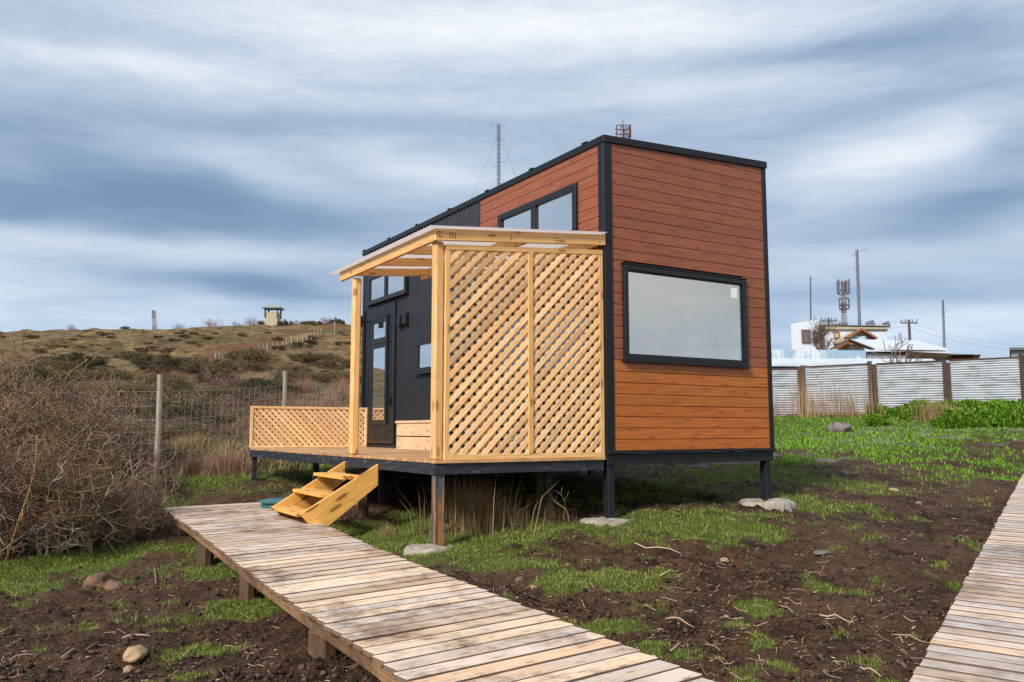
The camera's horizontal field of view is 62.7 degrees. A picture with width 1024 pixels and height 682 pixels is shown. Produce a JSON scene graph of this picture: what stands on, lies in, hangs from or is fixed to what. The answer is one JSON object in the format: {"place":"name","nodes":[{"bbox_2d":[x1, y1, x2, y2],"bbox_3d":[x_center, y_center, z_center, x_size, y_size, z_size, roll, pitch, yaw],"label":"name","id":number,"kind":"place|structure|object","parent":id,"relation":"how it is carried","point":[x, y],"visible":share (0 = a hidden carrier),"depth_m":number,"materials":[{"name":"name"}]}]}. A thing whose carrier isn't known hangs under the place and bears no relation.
{"place":"outdoors","nodes":[
{"label":"outdoors","id":0,"kind":"place"},
{"bbox_2d":[0,323,1023,681],"bbox_3d":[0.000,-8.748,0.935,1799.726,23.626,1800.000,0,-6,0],"label":"ground","id":1,"kind":"structure","parent":0,"point":[764,557],"depth_m":8.38,"materials":[{"name":"soil"}]},
{"bbox_2d":[4,435,44,563],"bbox_3d":[-5.349,1.774,9.267,0.438,1.471,0.083,-1,-6,8],"label":"sapling","id":2,"kind":"object","parent":1,"relation":"on","point":[12,540],"visible":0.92,"depth_m":9.26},
{"bbox_2d":[8,369,71,381],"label":"dark shrub","id":3,"kind":"object","parent":1,"relation":"on","point":[41,372],"visible":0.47,"depth_m":51.66,"materials":[{"name":"green plant"}]},
{"bbox_2d":[0,366,106,447],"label":"bare shrub","id":4,"kind":"object","parent":1,"relation":"on","point":[18,378],"visible":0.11,"depth_m":15.18,"materials":[{"name":"brown plant"}]},
{"bbox_2d":[24,358,88,371],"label":"olive shrub","id":5,"kind":"object","parent":1,"relation":"on","point":[59,365],"visible":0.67,"depth_m":62.94,"materials":[{"name":"green plant"}]},
{"bbox_2d":[7,457,106,555],"bbox_3d":[-5.511,1.978,9.990,0.892,1.258,1.801,5,-8,-41],"label":"dead bush","id":6,"kind":"object","parent":1,"relation":"on","point":[46,545],"visible":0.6,"depth_m":9.69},
{"bbox_2d":[0,376,118,561],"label":"bare shrub","id":7,"kind":"object","parent":1,"relation":"on","point":[2,515],"visible":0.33,"depth_m":9.69,"materials":[{"name":"brown plant"}]},
{"bbox_2d":[0,353,125,504],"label":"bare shrub","id":8,"kind":"object","parent":1,"relation":"on","point":[52,418],"visible":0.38,"depth_m":12.65,"materials":[{"name":"brown plant"}]},
{"bbox_2d":[0,333,131,473],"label":"bare shrub","id":9,"kind":"object","parent":1,"relation":"on","point":[30,379],"visible":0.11,"depth_m":15.27,"materials":[{"name":"brown plant"}]},
{"bbox_2d":[0,370,147,504],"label":"bare shrub","id":10,"kind":"object","parent":1,"relation":"on","point":[85,429],"visible":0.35,"depth_m":12.53,"materials":[{"name":"brown plant"}]},
{"bbox_2d":[46,363,109,379],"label":"olive shrub","id":11,"kind":"object","parent":1,"relation":"on","point":[78,372],"visible":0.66,"depth_m":53.22,"materials":[{"name":"green plant"}]},
{"bbox_2d":[50,349,107,368],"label":"dark shrub","id":12,"kind":"object","parent":1,"relation":"on","point":[77,356],"visible":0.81,"depth_m":67.40,"materials":[{"name":"green plant"}]},
{"bbox_2d":[0,408,160,559],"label":"bare shrub","id":13,"kind":"object","parent":1,"relation":"on","point":[82,499],"visible":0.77,"depth_m":9.76,"materials":[{"name":"brown plant"}]},
{"bbox_2d":[0,385,166,504],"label":"bare shrub","id":14,"kind":"object","parent":1,"relation":"on","point":[89,444],"visible":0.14,"depth_m":13.16,"materials":[{"name":"brown plant"}]},
{"bbox_2d":[5,451,173,549],"bbox_3d":[-5.186,2.054,10.186,2.007,1.404,2.095,2,-6,-15],"label":"bare shrub","id":15,"kind":"object","parent":1,"relation":"on","point":[151,503],"visible":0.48,"depth_m":10.27,"materials":[{"name":"brown plant"}]},
{"bbox_2d":[3,371,176,469],"bbox_3d":[-8.260,1.789,14.907,4.394,2.532,2.769,2,-6,-17],"label":"bare shrub","id":16,"kind":"object","parent":1,"relation":"on","point":[145,433],"visible":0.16,"depth_m":15.06,"materials":[{"name":"brown plant"}]},
{"bbox_2d":[0,425,184,556],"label":"bare shrub","id":17,"kind":"object","parent":1,"relation":"on","point":[2,473],"visible":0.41,"depth_m":9.89,"materials":[{"name":"brown plant"}]},
{"bbox_2d":[23,391,169,466],"bbox_3d":[-7.753,1.937,15.492,2.799,2.036,2.074,2,-6,-16],"label":"bare shrub","id":18,"kind":"object","parent":1,"relation":"on","point":[134,438],"visible":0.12,"depth_m":15.42,"materials":[{"name":"brown plant"}]},
{"bbox_2d":[82,572,112,590],"bbox_3d":[-3.955,2.314,8.023,0.318,0.216,0.256,-3,-7,24],"label":"rock","id":19,"kind":"object","parent":1,"relation":"on","point":[96,581],"visible":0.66,"depth_m":7.93,"materials":[{"name":"stone"}]},
{"bbox_2d":[38,435,169,506],"bbox_3d":[-6.326,2.136,12.976,1.583,1.447,2.511,-2,-6,19],"label":"bare shrub","id":20,"kind":"object","parent":1,"relation":"on","point":[132,458],"visible":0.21,"depth_m":13.21,"materials":[{"name":"brown plant"}]},
{"bbox_2d":[25,452,183,553],"bbox_3d":[-4.900,1.987,10.213,1.801,1.258,0.892,6,-8,-44],"label":"dead bush","id":21,"kind":"object","parent":1,"relation":"on","point":[84,534],"visible":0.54,"depth_m":10.00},
{"bbox_2d":[65,379,147,399],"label":"olive shrub","id":22,"kind":"object","parent":1,"relation":"on","point":[83,389],"visible":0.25,"depth_m":36.18,"materials":[{"name":"green plant"}]},
{"bbox_2d":[89,364,134,379],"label":"olive shrub","id":23,"kind":"object","parent":1,"relation":"on","point":[116,372],"visible":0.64,"depth_m":55.35,"materials":[{"name":"green plant"}]},
{"bbox_2d":[49,458,186,547],"bbox_3d":[-4.912,2.071,10.572,1.493,1.240,1.422,-3,-7,24],"label":"bare shrub","id":24,"kind":"object","parent":1,"relation":"on","point":[144,520],"visible":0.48,"depth_m":10.51,"materials":[{"name":"brown plant"}]},
{"bbox_2d":[82,440,169,487],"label":"bare shrub","id":25,"kind":"object","parent":1,"relation":"on","point":[151,463],"visible":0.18,"depth_m":14.09,"materials":[{"name":"brown plant"}]},
{"bbox_2d":[87,380,175,399],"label":"olive shrub","id":26,"kind":"object","parent":1,"relation":"on","point":[140,387],"visible":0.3,"depth_m":35.76,"materials":[{"name":"green plant"}]},
{"bbox_2d":[97,470,172,524],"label":"bare shrub","id":27,"kind":"object","parent":1,"relation":"on","point":[146,490],"visible":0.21,"depth_m":11.96,"materials":[{"name":"brown plant"}]},
{"bbox_2d":[123,645,147,663],"bbox_3d":[-2.471,2.057,5.526,0.149,0.112,0.215,2,-6,-16],"label":"rock","id":28,"kind":"object","parent":1,"relation":"on","point":[134,654],"visible":0.98,"depth_m":5.46,"materials":[{"name":"beige stone"}]},
{"bbox_2d":[105,403,166,422],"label":"dark shrub","id":29,"kind":"object","parent":1,"relation":"on","point":[137,410],"visible":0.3,"depth_m":26.36,"materials":[{"name":"green plant"}]},
{"bbox_2d":[99,479,181,538],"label":"dead bush","id":30,"kind":"object","parent":1,"relation":"on","point":[143,511],"visible":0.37,"depth_m":10.61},
{"bbox_2d":[113,393,174,413],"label":"olive shrub","id":31,"kind":"object","parent":1,"relation":"on","point":[127,400],"visible":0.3,"depth_m":30.57,"materials":[{"name":"green plant"}]},
{"bbox_2d":[120,351,187,368],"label":"dark shrub","id":32,"kind":"object","parent":1,"relation":"on","point":[147,360],"visible":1,"depth_m":66.41,"materials":[{"name":"green plant"}]},
{"bbox_2d":[130,374,201,390],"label":"olive shrub","id":33,"kind":"object","parent":1,"relation":"on","point":[173,382],"visible":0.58,"depth_m":45.40,"materials":[{"name":"green plant"}]},
{"bbox_2d":[132,441,204,465],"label":"olive shrub","id":34,"kind":"object","parent":1,"relation":"on","point":[184,454],"visible":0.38,"depth_m":16.84,"materials":[{"name":"green plant"}]},
{"bbox_2d":[138,419,207,438],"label":"olive shrub","id":35,"kind":"object","parent":1,"relation":"on","point":[176,430],"visible":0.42,"depth_m":21.95,"materials":[{"name":"green plant"}]},
{"bbox_2d":[155,471,194,490],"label":"dry tussock","id":36,"kind":"object","parent":1,"relation":"on","point":[163,485],"visible":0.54,"depth_m":14.17,"materials":[{"name":"plant"}]},
{"bbox_2d":[131,384,229,412],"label":"olive shrub","id":37,"kind":"object","parent":1,"relation":"on","point":[203,399],"visible":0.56,"depth_m":30.88,"materials":[{"name":"green plant"}]},
{"bbox_2d":[0,323,361,475],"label":"heath tufts","id":38,"kind":"object","parent":1,"relation":"on","point":[299,465],"visible":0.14,"depth_m":20.57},
{"bbox_2d":[7,371,360,481],"bbox_3d":[-6.214,1.658,18.045,14.743,2.981,4.990,5,-8,-37],"label":"wire fence","id":39,"kind":"object","parent":1,"relation":"on","point":[159,419],"visible":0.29,"depth_m":15.09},
{"bbox_2d":[161,451,212,477],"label":"dry tussock","id":40,"kind":"object","parent":1,"relation":"on","point":[189,467],"visible":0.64,"depth_m":15.48,"materials":[{"name":"plant"}]},
{"bbox_2d":[141,402,236,428],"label":"dark shrub","id":41,"kind":"object","parent":1,"relation":"on","point":[187,412],"visible":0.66,"depth_m":25.20,"materials":[{"name":"green plant"}]},
{"bbox_2d":[171,416,240,436],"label":"olive shrub","id":42,"kind":"object","parent":1,"relation":"on","point":[194,425],"visible":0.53,"depth_m":23.18,"materials":[{"name":"green plant"}]},
{"bbox_2d":[189,455,224,476],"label":"dry tussock","id":43,"kind":"object","parent":1,"relation":"on","point":[206,468],"visible":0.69,"depth_m":15.35,"materials":[{"name":"plant"}]},
{"bbox_2d":[179,354,239,372],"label":"olive shrub","id":44,"kind":"object","parent":1,"relation":"on","point":[198,363],"visible":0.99,"depth_m":66.67,"materials":[{"name":"green plant"}]},
{"bbox_2d":[169,382,264,405],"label":"olive shrub","id":45,"kind":"object","parent":1,"relation":"on","point":[220,390],"visible":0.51,"depth_m":35.45,"materials":[{"name":"green plant"}]},
{"bbox_2d":[192,368,241,384],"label":"dark shrub","id":46,"kind":"object","parent":1,"relation":"on","point":[203,375],"visible":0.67,"depth_m":54.97,"materials":[{"name":"green plant"}]},
{"bbox_2d":[184,389,253,412],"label":"reddish shrub","id":47,"kind":"object","parent":1,"relation":"on","point":[232,400],"visible":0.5,"depth_m":32.56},
{"bbox_2d":[184,367,254,392],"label":"reddish shrub","id":48,"kind":"object","parent":1,"relation":"on","point":[216,382],"visible":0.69,"depth_m":45.51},
{"bbox_2d":[198,438,258,477],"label":"dry tussock","id":49,"kind":"object","parent":1,"relation":"on","point":[228,465],"visible":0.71,"depth_m":15.37,"materials":[{"name":"plant"}]},
{"bbox_2d":[200,411,278,438],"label":"reddish shrub","id":50,"kind":"object","parent":1,"relation":"on","point":[244,426],"visible":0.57,"depth_m":22.36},
{"bbox_2d":[219,344,284,365],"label":"olive shrub","id":51,"kind":"object","parent":1,"relation":"on","point":[257,355],"visible":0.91,"depth_m":70.90,"materials":[{"name":"green plant"}]},
{"bbox_2d":[223,391,293,412],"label":"reddish shrub","id":52,"kind":"object","parent":1,"relation":"on","point":[265,401],"visible":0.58,"depth_m":33.21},
{"bbox_2d":[223,402,294,425],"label":"olive shrub","id":53,"kind":"object","parent":1,"relation":"on","point":[244,410],"visible":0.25,"depth_m":26.50,"materials":[{"name":"green plant"}]},
{"bbox_2d":[222,374,309,392],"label":"dark shrub","id":54,"kind":"object","parent":1,"relation":"on","point":[248,384],"visible":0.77,"depth_m":45.05,"materials":[{"name":"green plant"}]},
{"bbox_2d":[261,303,284,325],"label":"watch hut","id":55,"kind":"object","parent":1,"relation":"on","point":[272,318],"visible":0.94,"depth_m":143.06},
{"bbox_2d":[215,321,334,359],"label":"hillside fence","id":56,"kind":"object","parent":1,"relation":"on","point":[263,343],"visible":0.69,"depth_m":104.24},
{"bbox_2d":[245,386,308,402],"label":"olive shrub","id":57,"kind":"object","parent":1,"relation":"on","point":[275,394],"visible":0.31,"depth_m":38.94,"materials":[{"name":"green plant"}]},
{"bbox_2d":[261,392,331,426],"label":"dry tussock","id":58,"kind":"object","parent":1,"relation":"on","point":[301,405],"visible":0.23,"depth_m":27.30,"materials":[{"name":"plant"}]},
{"bbox_2d":[270,366,328,381],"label":"olive shrub","id":59,"kind":"object","parent":1,"relation":"on","point":[292,375],"visible":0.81,"depth_m":54.20,"materials":[{"name":"green plant"}]},
{"bbox_2d":[286,350,327,361],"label":"olive shrub","id":60,"kind":"object","parent":1,"relation":"on","point":[299,356],"visible":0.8,"depth_m":73.05,"materials":[{"name":"green plant"}]},
{"bbox_2d":[302,351,342,361],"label":"olive shrub","id":61,"kind":"object","parent":1,"relation":"on","point":[327,355],"visible":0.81,"depth_m":73.25,"materials":[{"name":"green plant"}]},
{"bbox_2d":[315,356,360,368],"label":"olive shrub","id":62,"kind":"object","parent":1,"relation":"on","point":[343,362],"visible":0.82,"depth_m":70.76,"materials":[{"name":"green plant"}]},
{"bbox_2d":[317,367,360,382],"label":"olive shrub","id":63,"kind":"object","parent":1,"relation":"on","point":[333,373],"visible":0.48,"depth_m":55.03,"materials":[{"name":"green plant"}]},
{"bbox_2d":[358,468,368,517],"bbox_3d":[-1.970,2.056,11.171,0.129,0.785,0.129,-3,-7,22],"label":"timber prop","id":64,"kind":"object","parent":1,"relation":"on","point":[363,506],"visible":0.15,"depth_m":11.11,"materials":[{"name":"brown wood"}]},
{"bbox_2d":[249,225,605,546],"bbox_3d":[-1.825,0.807,12.491,2.360,3.704,7.560,4,-7,-31],"label":"porch","id":65,"kind":"object","parent":1,"relation":"on","point":[439,255],"visible":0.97,"depth_m":9.53,"materials":[{"name":"brown wood"}]},
{"bbox_2d":[395,420,456,450],"bbox_3d":[-1.366,1.508,13.471,0.460,0.466,1.470,4,-7,-31],"label":"box bench","id":66,"kind":"object","parent":65,"relation":"on","point":[413,435],"visible":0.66,"depth_m":13.35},
{"bbox_2d":[403,543,453,555],"bbox_3d":[-0.849,2.186,8.716,0.576,0.173,0.461,2,-7,-21],"label":"concrete pad","id":67,"kind":"object","parent":1,"relation":"on","point":[417,548],"visible":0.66,"depth_m":8.57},
{"bbox_2d":[162,502,714,681],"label":"boardwalk","id":68,"kind":"structure","parent":1,"relation":"on","point":[383,615],"depth_m":5.33,"materials":[{"name":"brown wood"}]},
{"bbox_2d":[271,461,377,525],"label":"wooden steps","id":69,"kind":"structure","parent":68,"relation":"on","point":[308,503],"depth_m":9.86,"materials":[{"name":"yellow wood"}]},
{"bbox_2d":[400,474,522,523],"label":"dry tussock","id":70,"kind":"object","parent":1,"relation":"on","point":[457,505],"visible":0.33,"depth_m":10.35,"materials":[{"name":"plant"}]},
{"bbox_2d":[0,487,943,681],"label":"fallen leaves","id":71,"kind":"object","parent":1,"relation":"on","point":[492,591],"visible":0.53,"depth_m":5.85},
{"bbox_2d":[398,473,546,541],"bbox_3d":[-0.345,1.798,9.511,1.910,0.818,1.629,1,-6,-8],"label":"dry tussock","id":72,"kind":"object","parent":1,"relation":"on","point":[473,517],"visible":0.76,"depth_m":9.52,"materials":[{"name":"plant"}]},
{"bbox_2d":[0,463,967,681],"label":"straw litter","id":73,"kind":"object","parent":1,"relation":"on","point":[658,629],"visible":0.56,"depth_m":6.27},
{"bbox_2d":[444,483,540,533],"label":"dry tussock","id":74,"kind":"object","parent":1,"relation":"on","point":[497,517],"visible":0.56,"depth_m":9.63,"materials":[{"name":"plant"}]},
{"bbox_2d":[471,123,514,197],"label":"radio mast","id":75,"kind":"object","parent":1,"relation":"on","point":[498,153],"visible":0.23,"depth_m":123.59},
{"bbox_2d":[0,462,1007,681],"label":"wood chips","id":76,"kind":"object","parent":1,"relation":"on","point":[536,603],"visible":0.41,"depth_m":6.13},
{"bbox_2d":[0,422,1010,681],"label":"grass","id":77,"kind":"structure","parent":1,"relation":"on","point":[646,488],"depth_m":9.24,"materials":[{"name":"plant"}]},
{"bbox_2d":[0,445,1015,681],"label":"soil clods","id":78,"kind":"object","parent":1,"relation":"on","point":[925,612],"visible":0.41,"depth_m":6.05,"materials":[{"name":"soil"}]},
{"bbox_2d":[0,451,1017,681],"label":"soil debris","id":79,"kind":"object","parent":1,"relation":"on","point":[71,670],"visible":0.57,"depth_m":6.69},
{"bbox_2d":[490,499,545,529],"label":"dry tussock","id":80,"kind":"object","parent":1,"relation":"on","point":[517,515],"visible":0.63,"depth_m":9.72,"materials":[{"name":"plant"}]},
{"bbox_2d":[537,472,543,509],"bbox_3d":[0.393,1.903,10.580,0.160,0.605,0.160,0,-6,0],"label":"timber prop","id":81,"kind":"object","parent":1,"relation":"on","point":[540,484],"visible":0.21,"depth_m":10.50,"materials":[{"name":"brown wood"}]},
{"bbox_2d":[522,499,576,518],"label":"dry tussock","id":82,"kind":"object","parent":1,"relation":"on","point":[550,513],"visible":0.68,"depth_m":9.91,"materials":[{"name":"plant"}]},
{"bbox_2d":[360,134,775,518],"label":"tiny house","id":83,"kind":"structure","parent":1,"relation":"on","point":[687,342],"depth_m":11.20,"materials":[{"name":"paint"}]},
{"bbox_2d":[363,302,393,442],"bbox_3d":[-2.530,0.625,15.897,0.099,2.585,1.400,4,-7,-31],"label":"door","id":84,"kind":"structure","parent":83,"relation":"in","point":[379,335],"depth_m":15.81,"materials":[{"name":"black metal"}]},
{"bbox_2d":[366,276,408,306],"bbox_3d":[-2.346,-1.042,15.770,0.102,0.576,1.810,4,-7,-31],"label":"window","id":85,"kind":"structure","parent":83,"relation":"in","point":[381,289],"depth_m":15.76,"materials":[{"name":"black glass"}]},
{"bbox_2d":[413,338,430,374],"bbox_3d":[-1.415,0.253,14.106,0.102,0.586,0.910,4,-7,-31],"label":"window","id":86,"kind":"structure","parent":83,"relation":"in","point":[423,347],"depth_m":14.24,"materials":[{"name":"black glass"}]},
{"bbox_2d":[498,182,578,230],"bbox_3d":[0.310,-1.576,11.484,0.087,0.706,1.990,4,-7,-31],"label":"window","id":87,"kind":"structure","parent":83,"relation":"in","point":[556,210],"depth_m":11.22,"materials":[{"name":"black glass"}]},
{"bbox_2d":[494,299,592,447],"bbox_3d":[0.364,0.489,11.184,0.078,1.856,2.280,4,-7,-31],"label":"sliding door","id":88,"kind":"structure","parent":83,"relation":"in","point":[538,311],"depth_m":11.14,"materials":[{"name":"black glass"}]},
{"bbox_2d":[621,262,750,368],"bbox_3d":[2.234,-0.292,10.748,2.140,1.214,0.135,4,-7,-31],"label":"window","id":89,"kind":"structure","parent":83,"relation":"in","point":[739,293],"depth_m":10.72,"materials":[{"name":"grey glass"}]},
{"bbox_2d":[580,516,628,526],"bbox_3d":[1.089,2.153,9.895,0.583,0.166,0.576,-5,-8,38],"label":"concrete pad","id":90,"kind":"object","parent":1,"relation":"on","point":[609,521],"visible":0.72,"depth_m":9.73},
{"bbox_2d":[739,498,796,511],"bbox_3d":[3.433,2.198,11.285,0.752,0.171,0.649,0,-6,0],"label":"concrete pad","id":91,"kind":"object","parent":1,"relation":"on","point":[781,504],"visible":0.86,"depth_m":11.08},
{"bbox_2d":[777,374,824,418],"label":"dry weed","id":92,"kind":"object","parent":1,"relation":"on","point":[806,404],"visible":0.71,"depth_m":28.35,"materials":[{"name":"plant"}]},
{"bbox_2d":[771,350,865,365],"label":"tin wall","id":93,"kind":"structure","parent":1,"relation":"on","point":[840,354],"depth_m":41.16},
{"bbox_2d":[806,318,837,349],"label":"bare tree","id":94,"kind":"object","parent":1,"relation":"on","point":[815,336],"visible":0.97,"depth_m":52.34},
{"bbox_2d":[827,422,851,431],"bbox_3d":[9.282,2.486,23.866,0.648,0.395,0.513,-1,-6,8],"label":"rock","id":95,"kind":"object","parent":1,"relation":"on","point":[839,427],"visible":0.73,"depth_m":23.69,"materials":[{"name":"stone"}]},
{"bbox_2d":[791,319,890,349],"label":"white house","id":96,"kind":"structure","parent":1,"relation":"on","point":[870,330],"depth_m":60.51,"materials":[{"name":"metal"}]},
{"bbox_2d":[836,279,849,323],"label":"phone tower","id":97,"kind":"structure","parent":1,"relation":"on","point":[846,285],"depth_m":126.07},
{"bbox_2d":[772,358,933,391],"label":"shed","id":98,"kind":"structure","parent":1,"relation":"on","point":[797,361],"depth_m":35.50,"materials":[{"name":"white metal"}]},
{"bbox_2d":[834,369,885,417],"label":"dry weed","id":99,"kind":"object","parent":1,"relation":"on","point":[872,404],"visible":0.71,"depth_m":28.15,"materials":[{"name":"plant"}]},
{"bbox_2d":[853,249,867,324],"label":"radio mast","id":100,"kind":"object","parent":1,"relation":"on","point":[858,292],"visible":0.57,"depth_m":131.60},
{"bbox_2d":[830,339,946,350],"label":"gabled house","id":101,"kind":"structure","parent":1,"relation":"on","point":[873,344],"depth_m":52.33,"materials":[{"name":"metal"}]},
{"bbox_2d":[873,332,912,362],"bbox_3d":[15.236,1.216,33.310,1.922,3.071,1.280,6,-8,-44],"label":"bare sapling","id":102,"kind":"object","parent":1,"relation":"on","point":[896,352],"visible":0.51,"depth_m":33.28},
{"bbox_2d":[772,354,1023,415],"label":"corrugated fence","id":103,"kind":"object","parent":1,"relation":"on","point":[984,379],"visible":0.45,"depth_m":30.01,"materials":[{"name":"grey metal"}]},
{"bbox_2d":[773,412,1023,480],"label":"ground cover","id":104,"kind":"object","parent":1,"relation":"on","point":[805,442],"visible":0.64,"depth_m":20.99,"materials":[{"name":"plant"}]},
{"bbox_2d":[865,349,951,365],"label":"grey shed","id":105,"kind":"structure","parent":1,"relation":"on","point":[933,355],"depth_m":42.17,"materials":[{"name":"metal"}]},
{"bbox_2d":[900,394,953,422],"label":"dry tussock","id":106,"kind":"object","parent":1,"relation":"on","point":[928,415],"visible":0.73,"depth_m":26.60,"materials":[{"name":"plant"}]},
{"bbox_2d":[864,397,1023,428],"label":"ground cover","id":107,"kind":"object","parent":1,"relation":"on","point":[999,412],"visible":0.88,"depth_m":25.84,"materials":[{"name":"plant"}]},
{"bbox_2d":[909,473,1023,681],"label":"boardwalk","id":108,"kind":"structure","parent":1,"relation":"on","point":[979,636],"depth_m":5.92,"materials":[{"name":"brown wood"}]},
{"bbox_2d":[0,0,1023,362],"label":"sky","id":109,"kind":"structure","parent":0,"point":[188,162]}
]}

